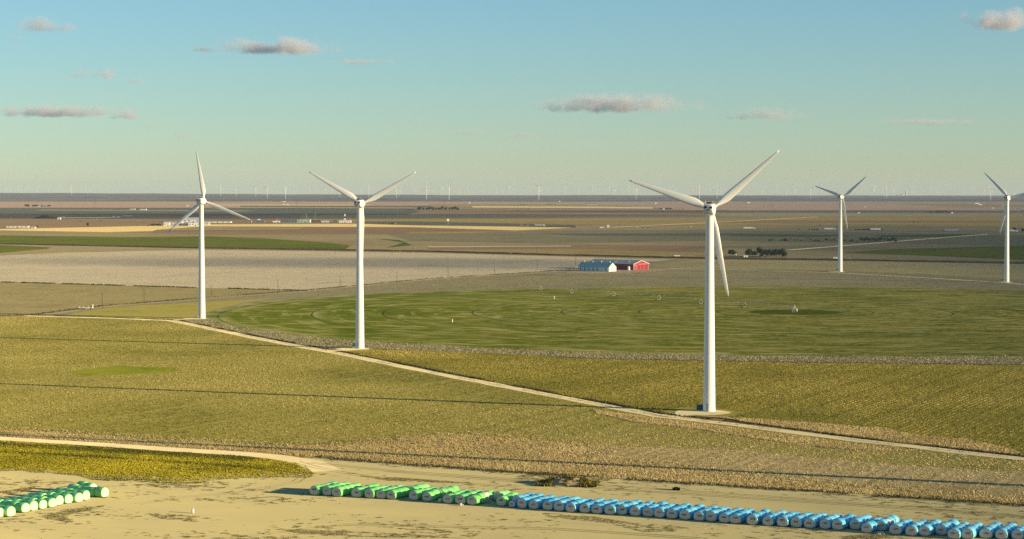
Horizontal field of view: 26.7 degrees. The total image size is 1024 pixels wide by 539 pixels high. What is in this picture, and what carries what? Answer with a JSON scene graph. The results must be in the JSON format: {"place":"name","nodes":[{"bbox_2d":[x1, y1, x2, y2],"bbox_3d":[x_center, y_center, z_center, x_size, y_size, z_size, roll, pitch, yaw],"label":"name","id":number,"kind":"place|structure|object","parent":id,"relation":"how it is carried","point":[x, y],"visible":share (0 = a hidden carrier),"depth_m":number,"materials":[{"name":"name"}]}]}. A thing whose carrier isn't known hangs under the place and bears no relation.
{"place":"outdoors","nodes":[
{"label":"outdoors","id":0,"kind":"place"},
{"bbox_2d":[0,245,50,252],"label":"field","id":1,"kind":"structure","parent":0,"point":[7,248],"depth_m":2787.37,"materials":[{"name":"green plant"}]},
{"bbox_2d":[0,441,272,461],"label":"ditch","id":2,"kind":"object","parent":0,"point":[136,453],"visible":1,"depth_m":619.75,"materials":[{"name":"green plant"}]},
{"bbox_2d":[0,282,294,315],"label":"field","id":3,"kind":"structure","parent":0,"point":[85,300],"depth_m":1544.28,"materials":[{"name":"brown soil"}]},
{"bbox_2d":[51,210,255,210],"bbox_3d":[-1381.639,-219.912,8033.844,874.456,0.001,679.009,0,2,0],"label":"field","id":4,"kind":"structure","parent":0,"point":[146,210],"depth_m":7992.19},
{"bbox_2d":[0,440,315,483],"bbox_3d":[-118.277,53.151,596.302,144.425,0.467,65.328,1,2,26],"label":"roadside grass","id":5,"kind":"structure","parent":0,"point":[67,449],"depth_m":592.34,"materials":[{"name":"green plant"}]},
{"bbox_2d":[67,298,272,318],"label":"field","id":6,"kind":"structure","parent":0,"point":[174,311],"depth_m":1351.68,"materials":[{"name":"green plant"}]},
{"bbox_2d":[0,437,340,471],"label":"dirt road","id":7,"kind":"structure","parent":0,"point":[293,459],"depth_m":624.41,"materials":[{"name":"beige soil"}]},
{"bbox_2d":[0,235,349,248],"bbox_3d":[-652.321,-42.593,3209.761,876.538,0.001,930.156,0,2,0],"label":"field","id":8,"kind":"structure","parent":0,"point":[193,241],"depth_m":3168.98,"materials":[{"name":"green plant"}]},
{"bbox_2d":[0,215,390,227],"bbox_3d":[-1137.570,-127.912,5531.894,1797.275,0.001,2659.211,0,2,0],"label":"field","id":9,"kind":"structure","parent":0,"point":[30,221],"depth_m":5363.06,"materials":[{"name":"brown soil"}]},
{"bbox_2d":[0,232,408,242],"bbox_3d":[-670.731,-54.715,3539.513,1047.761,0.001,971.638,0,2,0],"label":"field","id":10,"kind":"structure","parent":0,"point":[369,238],"depth_m":3587.96,"materials":[{"name":"brown soil"}]},
{"bbox_2d":[0,202,411,207],"bbox_3d":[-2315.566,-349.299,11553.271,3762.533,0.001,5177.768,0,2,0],"label":"field","id":11,"kind":"structure","parent":0,"point":[119,204],"depth_m":11326.63,"materials":[{"name":"brown soil"}]},
{"bbox_2d":[0,208,418,215],"bbox_3d":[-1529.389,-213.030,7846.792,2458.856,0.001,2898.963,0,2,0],"label":"field","id":12,"kind":"structure","parent":0,"point":[258,211],"depth_m":7619.16,"materials":[{"name":"brown soil"}]},
{"bbox_2d":[167,227,300,229],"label":"field","id":13,"kind":"structure","parent":0,"point":[241,228],"depth_m":4243.33,"materials":[{"name":"beige plant"}]},
{"bbox_2d":[0,224,567,231],"bbox_3d":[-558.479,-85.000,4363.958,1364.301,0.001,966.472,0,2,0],"label":"field","id":14,"kind":"structure","parent":0,"point":[115,229],"depth_m":4357.25,"materials":[{"name":"beige soil"}]},
{"bbox_2d":[32,270,572,315],"bbox_3d":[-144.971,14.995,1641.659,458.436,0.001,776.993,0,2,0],"label":"dirt road","id":15,"kind":"structure","parent":0,"point":[264,294],"depth_m":1558.66,"materials":[{"name":"beige soil"}]},
{"bbox_2d":[0,250,664,289],"bbox_3d":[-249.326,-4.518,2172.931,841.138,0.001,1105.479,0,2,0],"label":"field","id":16,"kind":"structure","parent":0,"point":[68,277],"depth_m":2103.04,"materials":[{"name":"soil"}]},
{"bbox_2d":[1,281,306,290],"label":"edge weeds","id":17,"kind":"object","parent":16,"relation":"on","point":[149,285],"visible":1,"depth_m":1688.01,"materials":[{"name":"plant"}]},
{"bbox_2d":[153,227,512,233],"bbox_3d":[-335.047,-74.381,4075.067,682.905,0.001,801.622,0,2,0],"label":"field","id":18,"kind":"structure","parent":0,"point":[347,230],"depth_m":4033.49,"materials":[{"name":"brown soil"}]},
{"bbox_2d":[241,206,429,206],"bbox_3d":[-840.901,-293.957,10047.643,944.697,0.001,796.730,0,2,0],"label":"field","id":19,"kind":"structure","parent":0,"point":[333,206],"depth_m":9942.34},
{"bbox_2d":[337,348,368,349],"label":"turbine pad","id":20,"kind":"object","parent":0,"point":[352,348],"visible":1,"depth_m":1025.83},
{"bbox_2d":[310,172,415,348],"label":"wind turbine","id":21,"kind":"object","parent":20,"relation":"on","point":[358,202],"visible":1,"depth_m":1026.06,"materials":[{"name":"white paint"}]},
{"bbox_2d":[406,231,505,233],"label":"field","id":22,"kind":"structure","parent":0,"point":[446,232],"depth_m":3842.63,"materials":[{"name":"brown soil"}]},
{"bbox_2d":[364,221,575,227],"bbox_3d":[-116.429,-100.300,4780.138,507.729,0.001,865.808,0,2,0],"label":"field","id":23,"kind":"structure","parent":0,"point":[463,224],"depth_m":4737.47,"materials":[{"name":"brown soil"}]},
{"bbox_2d":[427,246,558,246],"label":"field","id":24,"kind":"structure","parent":0,"point":[492,246],"depth_m":2887.44,"materials":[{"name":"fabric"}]},
{"bbox_2d":[301,215,703,218],"bbox_3d":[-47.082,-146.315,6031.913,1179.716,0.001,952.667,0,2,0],"label":"field","id":25,"kind":"structure","parent":0,"point":[499,216],"depth_m":6174.27,"materials":[{"name":"brown soil"}]},
{"bbox_2d":[0,440,1023,538],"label":"dirt yard","id":26,"kind":"structure","parent":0,"point":[255,518],"depth_m":507.62,"materials":[{"name":"beige soil"}]},
{"bbox_2d":[14,502,29,512],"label":"cotton module","id":27,"kind":"object","parent":26,"relation":"on","point":[23,507],"visible":0.94,"depth_m":503.91,"materials":[{"name":"green plastic"}]},
{"bbox_2d":[94,486,108,496],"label":"cotton module","id":28,"kind":"object","parent":26,"relation":"on","point":[99,491],"visible":1,"depth_m":528.83,"materials":[{"name":"green plastic"}]},
{"bbox_2d":[332,486,345,496],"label":"cotton module","id":29,"kind":"object","parent":26,"relation":"on","point":[339,491],"visible":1,"depth_m":529.81,"materials":[{"name":"green plastic"}]},
{"bbox_2d":[409,489,422,500],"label":"cotton module","id":30,"kind":"object","parent":26,"relation":"on","point":[416,494],"visible":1,"depth_m":523.66,"materials":[{"name":"green plastic"}]},
{"bbox_2d":[217,524,701,538],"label":"tyre track","id":31,"kind":"structure","parent":26,"relation":"on","point":[474,526],"depth_m":480.23,"materials":[{"name":"brown soil"}]},
{"bbox_2d":[230,525,693,538],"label":"tyre track","id":32,"kind":"structure","parent":26,"relation":"on","point":[463,527],"depth_m":478.84,"materials":[{"name":"brown soil"}]},
{"bbox_2d":[467,495,481,504],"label":"cotton module","id":33,"kind":"object","parent":26,"relation":"on","point":[474,499],"visible":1,"depth_m":515.84,"materials":[{"name":"green plastic"}]},
{"bbox_2d":[0,461,1023,538],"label":"yard weeds","id":34,"kind":"object","parent":26,"relation":"on","point":[325,531],"visible":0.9,"depth_m":499.53,"materials":[{"name":"green plant"}]},
{"bbox_2d":[533,474,599,487],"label":"dirt mound","id":35,"kind":"object","parent":26,"relation":"on","point":[567,480],"visible":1,"depth_m":550.14,"materials":[{"name":"brown soil"}]},
{"bbox_2d":[617,503,629,514],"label":"cotton module","id":36,"kind":"object","parent":26,"relation":"on","point":[623,509],"visible":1,"depth_m":500.20,"materials":[{"name":"blue plastic"}]},
{"bbox_2d":[654,506,667,517],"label":"cotton module","id":37,"kind":"object","parent":26,"relation":"on","point":[660,512],"visible":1,"depth_m":495.60,"materials":[{"name":"blue plastic"}]},
{"bbox_2d":[311,455,1023,506],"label":"edge weeds","id":38,"kind":"object","parent":26,"relation":"on","point":[680,482],"visible":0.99,"depth_m":554.95,"materials":[{"name":"plant"}]},
{"bbox_2d":[312,463,1023,516],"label":"tyre track","id":39,"kind":"structure","parent":26,"relation":"on","point":[673,490],"depth_m":537.54,"materials":[{"name":"brown soil"}]},
{"bbox_2d":[666,507,679,518],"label":"cotton module","id":40,"kind":"object","parent":26,"relation":"on","point":[673,513],"visible":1,"depth_m":494.63,"materials":[{"name":"blue plastic"}]},
{"bbox_2d":[679,508,693,519],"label":"cotton module","id":41,"kind":"object","parent":26,"relation":"on","point":[686,514],"visible":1,"depth_m":492.89,"materials":[{"name":"blue plastic"}]},
{"bbox_2d":[384,471,1023,517],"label":"tyre track","id":42,"kind":"structure","parent":26,"relation":"on","point":[716,496],"depth_m":530.47,"materials":[{"name":"brown soil"}]},
{"bbox_2d":[389,470,1018,515],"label":"tyre track","id":43,"kind":"structure","parent":26,"relation":"on","point":[724,495],"depth_m":528.72,"materials":[{"name":"brown soil"}]},
{"bbox_2d":[705,510,719,521],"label":"cotton module","id":44,"kind":"object","parent":26,"relation":"on","point":[711,515],"visible":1,"depth_m":490.21,"materials":[{"name":"blue plastic"}]},
{"bbox_2d":[729,513,744,523],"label":"cotton module","id":45,"kind":"object","parent":26,"relation":"on","point":[736,518],"visible":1,"depth_m":487.10,"materials":[{"name":"blue plastic"}]},
{"bbox_2d":[747,513,760,524],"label":"cotton module","id":46,"kind":"object","parent":26,"relation":"on","point":[754,519],"visible":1,"depth_m":485.11,"materials":[{"name":"blue plastic"}]},
{"bbox_2d":[762,514,776,525],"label":"cotton module","id":47,"kind":"object","parent":26,"relation":"on","point":[769,520],"visible":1,"depth_m":483.88,"materials":[{"name":"blue plastic"}]},
{"bbox_2d":[777,515,790,526],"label":"cotton module","id":48,"kind":"object","parent":26,"relation":"on","point":[783,520],"visible":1,"depth_m":482.58,"materials":[{"name":"blue plastic"}]},
{"bbox_2d":[791,515,804,527],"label":"cotton module","id":49,"kind":"object","parent":26,"relation":"on","point":[797,521],"visible":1,"depth_m":481.74,"materials":[{"name":"blue plastic"}]},
{"bbox_2d":[804,516,817,527],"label":"cotton module","id":50,"kind":"object","parent":26,"relation":"on","point":[811,522],"visible":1,"depth_m":480.55,"materials":[{"name":"blue plastic"}]},
{"bbox_2d":[820,517,832,528],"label":"cotton module","id":51,"kind":"object","parent":26,"relation":"on","point":[826,523],"visible":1,"depth_m":479.25,"materials":[{"name":"blue plastic"}]},
{"bbox_2d":[832,518,846,529],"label":"cotton module","id":52,"kind":"object","parent":26,"relation":"on","point":[839,524],"visible":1,"depth_m":477.81,"materials":[{"name":"blue plastic"}]},
{"bbox_2d":[849,517,863,529],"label":"cotton module","id":53,"kind":"object","parent":26,"relation":"on","point":[856,523],"visible":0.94,"depth_m":478.30,"materials":[{"name":"blue plastic"}]},
{"bbox_2d":[861,521,874,532],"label":"cotton module","id":54,"kind":"object","parent":26,"relation":"on","point":[868,527],"visible":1,"depth_m":473.93,"materials":[{"name":"blue plastic"}]},
{"bbox_2d":[889,523,903,534],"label":"cotton module","id":55,"kind":"object","parent":26,"relation":"on","point":[896,528],"visible":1,"depth_m":471.62,"materials":[{"name":"blue plastic"}]},
{"bbox_2d":[905,524,918,535],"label":"cotton module","id":56,"kind":"object","parent":26,"relation":"on","point":[912,530],"visible":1,"depth_m":469.85,"materials":[{"name":"blue plastic"}]},
{"bbox_2d":[919,524,932,535],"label":"cotton module","id":57,"kind":"object","parent":26,"relation":"on","point":[926,530],"visible":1,"depth_m":469.61,"materials":[{"name":"blue plastic"}]},
{"bbox_2d":[935,523,949,535],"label":"cotton module","id":58,"kind":"object","parent":26,"relation":"on","point":[942,529],"visible":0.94,"depth_m":470.66,"materials":[{"name":"blue plastic"}]},
{"bbox_2d":[948,527,961,538],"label":"cotton module","id":59,"kind":"object","parent":26,"relation":"on","point":[954,532],"visible":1,"depth_m":465.77,"materials":[{"name":"blue plastic"}]},
{"bbox_2d":[961,527,975,538],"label":"cotton module","id":60,"kind":"object","parent":26,"relation":"on","point":[968,533],"visible":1,"depth_m":465.48,"materials":[{"name":"blue plastic"}]},
{"bbox_2d":[979,527,994,538],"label":"cotton module","id":61,"kind":"object","parent":26,"relation":"on","point":[987,532],"visible":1,"depth_m":466.56,"materials":[{"name":"blue plastic"}]},
{"bbox_2d":[995,528,1009,538],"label":"cotton module","id":62,"kind":"object","parent":26,"relation":"on","point":[1002,533],"visible":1,"depth_m":465.28,"materials":[{"name":"blue plastic"}]},
{"bbox_2d":[1011,528,1023,538],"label":"cotton module","id":63,"kind":"object","parent":26,"relation":"on","point":[1017,533],"visible":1,"depth_m":464.61,"materials":[{"name":"blue plastic"}]},
{"bbox_2d":[0,316,1023,498],"bbox_3d":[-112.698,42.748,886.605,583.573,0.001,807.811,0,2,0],"label":"cotton field","id":64,"kind":"structure","parent":0,"point":[661,438],"depth_m":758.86,"materials":[{"name":"green plant"}]},
{"bbox_2d":[67,366,179,375],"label":"green patch","id":65,"kind":"object","parent":64,"relation":"on","point":[118,370],"visible":1,"depth_m":901.74,"materials":[{"name":"green plant"}]},
{"bbox_2d":[0,193,1023,460],"bbox_3d":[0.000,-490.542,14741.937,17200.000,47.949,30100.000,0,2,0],"label":"ground","id":66,"kind":"structure","parent":0,"point":[82,197],"depth_m":15457.71,"materials":[{"name":"brown soil"}]},
{"bbox_2d":[35,314,1023,455],"bbox_3d":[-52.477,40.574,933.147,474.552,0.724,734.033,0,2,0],"label":"edge weeds","id":67,"kind":"object","parent":66,"relation":"on","point":[751,423],"visible":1,"depth_m":751.93,"materials":[{"name":"green plant"}]},
{"bbox_2d":[171,320,1003,456],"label":"edge weeds","id":68,"kind":"object","parent":66,"relation":"on","point":[614,406],"visible":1,"depth_m":748.38,"materials":[{"name":"green plant"}]},
{"bbox_2d":[0,409,1023,504],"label":"dry grass","id":69,"kind":"structure","parent":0,"point":[444,440],"depth_m":626.97,"materials":[{"name":"beige plant"}]},
{"bbox_2d":[0,244,1023,290],"bbox_3d":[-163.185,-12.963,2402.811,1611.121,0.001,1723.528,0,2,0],"label":"field","id":70,"kind":"structure","parent":0,"point":[60,249],"depth_m":2608.84,"materials":[{"name":"brown soil"}]},
{"bbox_2d":[2,269,573,314],"bbox_3d":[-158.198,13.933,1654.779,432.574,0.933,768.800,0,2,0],"label":"edge weeds","id":71,"kind":"object","parent":70,"relation":"on","point":[260,293],"visible":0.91,"depth_m":1581.45,"materials":[{"name":"plant"}]},
{"bbox_2d":[0,243,1023,263],"bbox_3d":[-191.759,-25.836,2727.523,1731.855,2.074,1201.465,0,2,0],"label":"power line","id":72,"kind":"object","parent":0,"point":[529,253],"depth_m":2509.01,"materials":[{"name":"black metal"}]},
{"bbox_2d":[0,0,1023,195],"label":"sky","id":73,"kind":"structure","parent":0,"point":[102,96],"materials":[{"name":"blue"}]},
{"bbox_2d":[28,315,1023,460],"bbox_3d":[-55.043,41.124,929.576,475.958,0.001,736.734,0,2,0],"label":"access road","id":74,"kind":"structure","parent":0,"point":[631,409],"depth_m":761.97,"materials":[{"name":"beige gravel"}]},
{"bbox_2d":[41,269,1023,364],"bbox_3d":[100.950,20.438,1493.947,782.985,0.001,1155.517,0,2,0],"label":"field","id":75,"kind":"structure","parent":0,"point":[671,276],"depth_m":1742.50,"materials":[{"name":"brown plant"}]},
{"bbox_2d":[302,271,1023,297],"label":"cotton stalks","id":76,"kind":"object","parent":75,"relation":"on","point":[540,282],"visible":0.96,"depth_m":1779.40,"materials":[{"name":"brown plant"}]},
{"bbox_2d":[430,204,653,206],"bbox_3d":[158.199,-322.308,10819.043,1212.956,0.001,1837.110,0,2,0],"label":"field","id":77,"kind":"structure","parent":0,"point":[440,205],"depth_m":10590.10,"materials":[{"name":"soil"}]},
{"bbox_2d":[472,206,652,207],"bbox_3d":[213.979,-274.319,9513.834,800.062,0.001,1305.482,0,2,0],"label":"field","id":78,"kind":"structure","parent":0,"point":[552,207],"depth_m":9371.99,"materials":[{"name":"brown soil"}]},
{"bbox_2d":[415,210,727,215],"bbox_3d":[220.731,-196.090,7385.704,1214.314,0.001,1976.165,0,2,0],"label":"field","id":79,"kind":"structure","parent":0,"point":[581,212],"depth_m":7277.50,"materials":[{"name":"brown soil"}]},
{"bbox_2d":[426,244,728,251],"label":"field","id":80,"kind":"structure","parent":0,"point":[643,248],"depth_m":2837.28,"materials":[{"name":"brown soil"}]},
{"bbox_2d":[489,251,703,255],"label":"field","id":81,"kind":"structure","parent":0,"point":[634,253],"depth_m":2609.67,"materials":[{"name":"brown soil"}]},
{"bbox_2d":[578,261,615,271],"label":"barn","id":82,"kind":"structure","parent":0,"point":[605,266],"depth_m":2007.83,"materials":[{"name":"blue"}]},
{"bbox_2d":[193,286,1023,357],"bbox_3d":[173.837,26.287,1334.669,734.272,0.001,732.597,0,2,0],"label":"crop circle","id":83,"kind":"object","parent":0,"point":[851,321],"visible":0.96,"depth_m":1247.96,"materials":[{"name":"green plant"}]},
{"bbox_2d":[538,285,797,311],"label":"irrigation pivot","id":84,"kind":"object","parent":83,"relation":"on","point":[794,307],"visible":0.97,"depth_m":1475.28,"materials":[{"name":"metal"}]},
{"bbox_2d":[568,268,687,272],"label":"farm yard","id":85,"kind":"structure","parent":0,"point":[636,271],"depth_m":2023.82,"materials":[{"name":"beige soil"}]},
{"bbox_2d":[589,259,649,269],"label":"barn","id":86,"kind":"structure","parent":85,"relation":"on","point":[632,264],"depth_m":2045.53,"materials":[{"name":"red metal"}]},
{"bbox_2d":[301,217,1023,226],"bbox_3d":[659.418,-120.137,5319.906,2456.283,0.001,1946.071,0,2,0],"label":"field","id":87,"kind":"structure","parent":0,"point":[696,222],"depth_m":5361.63,"materials":[{"name":"brown soil"}]},
{"bbox_2d":[555,233,811,235],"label":"field","id":88,"kind":"structure","parent":0,"point":[644,234],"depth_m":3669.35,"materials":[{"name":"brown soil"}]},
{"bbox_2d":[657,411,711,416],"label":"access road","id":89,"kind":"structure","parent":0,"point":[690,413],"depth_m":727.09,"materials":[{"name":"beige gravel"}]},
{"bbox_2d":[346,241,1023,261],"bbox_3d":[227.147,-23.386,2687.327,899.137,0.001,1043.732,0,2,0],"label":"field","id":90,"kind":"structure","parent":0,"point":[422,245],"depth_m":2696.65,"materials":[{"name":"brown soil"}]},
{"bbox_2d":[347,349,1023,456],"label":"cotton field","id":91,"kind":"structure","parent":0,"point":[733,413],"depth_m":807.76,"materials":[{"name":"green plant"}]},
{"bbox_2d":[675,409,730,414],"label":"turbine pad","id":92,"kind":"object","parent":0,"point":[717,412],"visible":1,"depth_m":733.97,"materials":[{"name":"beige gravel"}]},
{"bbox_2d":[629,151,778,411],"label":"wind turbine","id":93,"kind":"object","parent":92,"relation":"on","point":[712,235],"visible":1,"depth_m":733.41,"materials":[{"name":"white paint"}]},
{"bbox_2d":[387,230,1023,244],"bbox_3d":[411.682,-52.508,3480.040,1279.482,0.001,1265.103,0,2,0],"label":"field","id":94,"kind":"structure","parent":0,"point":[546,237],"depth_m":3437.49,"materials":[{"name":"soil"}]},
{"bbox_2d":[412,201,1023,211],"bbox_3d":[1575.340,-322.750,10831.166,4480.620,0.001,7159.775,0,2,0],"label":"field","id":95,"kind":"structure","parent":0,"point":[766,206],"depth_m":10590.66,"materials":[{"name":"brown soil"}]},
{"bbox_2d":[601,411,910,451],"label":"dry grass verge","id":96,"kind":"structure","parent":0,"point":[753,434],"depth_m":662.82,"materials":[{"name":"brown plant"}]},
{"bbox_2d":[730,234,849,236],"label":"field","id":97,"kind":"structure","parent":0,"point":[788,235],"depth_m":3588.15,"materials":[{"name":"brown soil"}]},
{"bbox_2d":[576,226,1023,234],"bbox_3d":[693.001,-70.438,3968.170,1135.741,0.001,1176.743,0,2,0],"label":"field","id":98,"kind":"structure","parent":0,"point":[985,231],"depth_m":4136.52,"materials":[{"name":"brown soil"}]},
{"bbox_2d":[577,446,1023,498],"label":"cotton field","id":99,"kind":"structure","parent":0,"point":[869,472],"depth_m":578.15,"materials":[{"name":"beige plant"}]},
{"bbox_2d":[714,245,894,250],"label":"field","id":100,"kind":"structure","parent":0,"point":[789,247],"depth_m":2836.68,"materials":[{"name":"soil"}]},
{"bbox_2d":[649,260,1023,278],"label":"field","id":101,"kind":"structure","parent":0,"point":[920,268],"depth_m":2130.34,"materials":[{"name":"plant"}]},
{"bbox_2d":[700,415,1020,454],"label":"dry grass verge","id":102,"kind":"structure","parent":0,"point":[879,435],"depth_m":662.79,"materials":[{"name":"beige plant"}]},
{"bbox_2d":[705,211,1023,216],"bbox_3d":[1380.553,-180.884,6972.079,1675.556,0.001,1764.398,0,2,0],"label":"field","id":103,"kind":"structure","parent":0,"point":[848,214],"depth_m":6680.68,"materials":[{"name":"brown soil"}]},
{"bbox_2d":[717,220,1023,222],"bbox_3d":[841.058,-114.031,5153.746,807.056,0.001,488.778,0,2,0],"label":"field","id":104,"kind":"structure","parent":0,"point":[769,221],"depth_m":5190.61,"materials":[{"name":"brown soil"}]},
{"bbox_2d":[790,234,984,249],"bbox_3d":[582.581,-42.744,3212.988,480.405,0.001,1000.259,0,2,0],"label":"dirt road","id":105,"kind":"structure","parent":0,"point":[883,242],"depth_m":3107.18,"materials":[{"name":"beige soil"}]},
{"bbox_2d":[874,234,975,236],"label":"field","id":106,"kind":"structure","parent":0,"point":[938,235],"depth_m":3588.34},
{"bbox_2d":[847,246,1023,259],"bbox_3d":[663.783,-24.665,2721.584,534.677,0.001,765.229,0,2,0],"label":"field","id":107,"kind":"structure","parent":0,"point":[998,252],"depth_m":2609.53,"materials":[{"name":"green plant"}]},
{"bbox_2d":[887,203,1023,206],"bbox_3d":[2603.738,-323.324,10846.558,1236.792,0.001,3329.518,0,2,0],"label":"field","id":108,"kind":"structure","parent":0,"point":[982,205],"depth_m":10589.54,"materials":[{"name":"brown soil"}]},
{"label":"turbine pad","id":109,"kind":"structure","parent":0,"visible":0},
{"bbox_2d":[167,151,249,317],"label":"wind turbine","id":110,"kind":"object","parent":109,"relation":"on","point":[200,201],"visible":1,"depth_m":1266.59,"materials":[{"name":"white paint"}]},
{"label":"turbine pad","id":111,"kind":"structure","parent":0,"visible":0},
{"bbox_2d":[815,177,865,271],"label":"wind turbine","id":112,"kind":"object","parent":111,"relation":"on","point":[840,197],"visible":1,"depth_m":1992.73,"materials":[{"name":"white paint"}]},
{"label":"turbine pad","id":113,"kind":"structure","parent":0,"visible":0},
{"bbox_2d":[984,173,1023,281],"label":"wind turbine","id":114,"kind":"object","parent":113,"relation":"on","point":[1006,257],"visible":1,"depth_m":1765.39,"materials":[{"name":"white paint"}]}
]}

